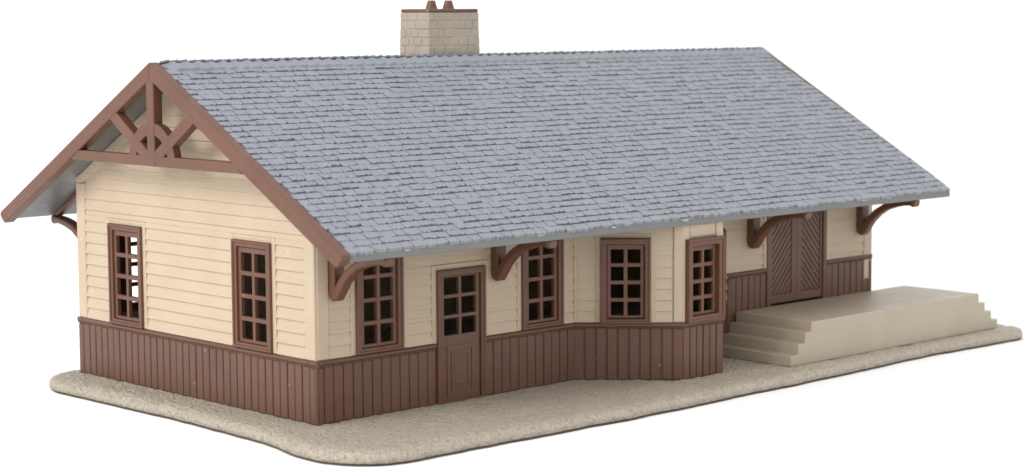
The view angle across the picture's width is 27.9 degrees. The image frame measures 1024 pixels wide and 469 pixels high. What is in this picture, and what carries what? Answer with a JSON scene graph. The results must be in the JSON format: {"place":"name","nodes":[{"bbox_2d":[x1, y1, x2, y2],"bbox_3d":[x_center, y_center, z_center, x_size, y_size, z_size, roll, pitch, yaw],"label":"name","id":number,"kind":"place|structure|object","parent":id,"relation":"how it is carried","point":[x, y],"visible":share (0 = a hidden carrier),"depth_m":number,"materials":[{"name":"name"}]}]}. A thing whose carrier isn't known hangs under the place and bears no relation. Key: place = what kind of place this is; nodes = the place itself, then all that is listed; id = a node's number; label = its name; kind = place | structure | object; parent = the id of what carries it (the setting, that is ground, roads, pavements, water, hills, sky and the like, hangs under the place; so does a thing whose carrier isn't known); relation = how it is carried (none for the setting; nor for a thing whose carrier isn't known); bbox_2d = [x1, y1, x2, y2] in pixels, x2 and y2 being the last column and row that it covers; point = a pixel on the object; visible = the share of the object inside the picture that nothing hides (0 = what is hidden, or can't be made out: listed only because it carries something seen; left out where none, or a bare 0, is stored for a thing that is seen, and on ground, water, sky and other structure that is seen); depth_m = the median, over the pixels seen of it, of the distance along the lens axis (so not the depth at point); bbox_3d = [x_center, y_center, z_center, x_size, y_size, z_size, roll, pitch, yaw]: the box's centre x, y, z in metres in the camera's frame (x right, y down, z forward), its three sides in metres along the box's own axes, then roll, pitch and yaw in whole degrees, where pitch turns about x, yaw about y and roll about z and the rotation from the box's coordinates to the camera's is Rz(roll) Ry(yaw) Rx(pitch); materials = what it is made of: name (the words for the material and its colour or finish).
{"place":"outdoors","nodes":[
{"label":"outdoors","id":0,"kind":"place"},
{"bbox_2d":[0,38,1023,468],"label":"ground","id":1,"kind":"structure","parent":0,"point":[948,112],"depth_m":0.88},
{"bbox_2d":[49,302,1022,466],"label":"base plate","id":2,"kind":"object","parent":1,"relation":"on","point":[418,434],"visible":0.3,"depth_m":0.60,"materials":[{"name":"concrete"}]},
{"bbox_2d":[0,0,949,425],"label":"railway station","id":3,"kind":"object","parent":2,"relation":"on","point":[298,228],"visible":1,"depth_m":0.63,"materials":[{"name":"beige plastic"}]},
{"bbox_2d":[107,223,144,328],"bbox_3d":[-0.117,0.013,0.632,0.004,0.031,0.018,-6,8,-43],"label":"window","id":4,"kind":"structure","parent":3,"relation":"in","point":[114,231],"depth_m":0.63,"materials":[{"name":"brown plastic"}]},
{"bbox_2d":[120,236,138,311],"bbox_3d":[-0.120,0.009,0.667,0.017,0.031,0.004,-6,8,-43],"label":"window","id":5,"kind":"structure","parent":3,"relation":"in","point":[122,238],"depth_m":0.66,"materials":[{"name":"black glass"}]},
{"bbox_2d":[231,239,272,352],"bbox_3d":[-0.073,0.018,0.585,0.004,0.031,0.018,-6,8,-43],"label":"window","id":6,"kind":"structure","parent":3,"relation":"in","point":[239,247],"depth_m":0.59,"materials":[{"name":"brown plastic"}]},
{"bbox_2d":[355,257,404,354],"bbox_3d":[-0.038,0.018,0.581,0.017,0.031,0.004,-6,8,-43],"label":"window","id":7,"kind":"structure","parent":3,"relation":"in","point":[396,274],"depth_m":0.58,"materials":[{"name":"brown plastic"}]},
{"bbox_2d":[442,273,479,400],"bbox_3d":[-0.015,0.030,0.603,0.015,0.037,0.002,-6,8,-43],"label":"door","id":8,"kind":"structure","parent":3,"relation":"in","point":[461,351],"depth_m":0.60,"materials":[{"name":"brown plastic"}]},
{"bbox_2d":[521,239,563,329],"bbox_3d":[0.009,0.013,0.624,0.017,0.031,0.004,-6,8,-43],"label":"window","id":9,"kind":"structure","parent":3,"relation":"in","point":[556,255],"depth_m":0.62,"materials":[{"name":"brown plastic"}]},
{"bbox_2d":[573,222,726,379],"bbox_3d":[0.051,0.013,0.648,0.067,0.062,0.027,-6,8,-43],"label":"bay window","id":10,"kind":"structure","parent":3,"relation":"in","point":[668,340],"depth_m":0.63,"materials":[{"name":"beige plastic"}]},
{"bbox_2d":[771,216,796,303],"bbox_3d":[0.092,0.007,0.704,0.014,0.034,0.002,-6,8,-43],"label":"freight door","id":11,"kind":"structure","parent":3,"relation":"in","point":[784,235],"depth_m":0.70,"materials":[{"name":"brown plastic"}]},
{"bbox_2d":[796,211,821,299],"bbox_3d":[0.103,0.006,0.713,0.014,0.034,0.002,-6,8,-43],"label":"freight door","id":12,"kind":"structure","parent":3,"relation":"in","point":[809,231],"depth_m":0.71,"materials":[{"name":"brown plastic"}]},
{"bbox_2d":[723,285,996,366],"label":"loading platform","id":13,"kind":"structure","parent":2,"relation":"on","point":[803,332],"depth_m":0.69,"materials":[{"name":"beige concrete"}]},
{"bbox_2d":[0,0,1023,43],"label":"sky","id":14,"kind":"structure","parent":0,"point":[21,21],"materials":[{"name":"white"}]}
]}

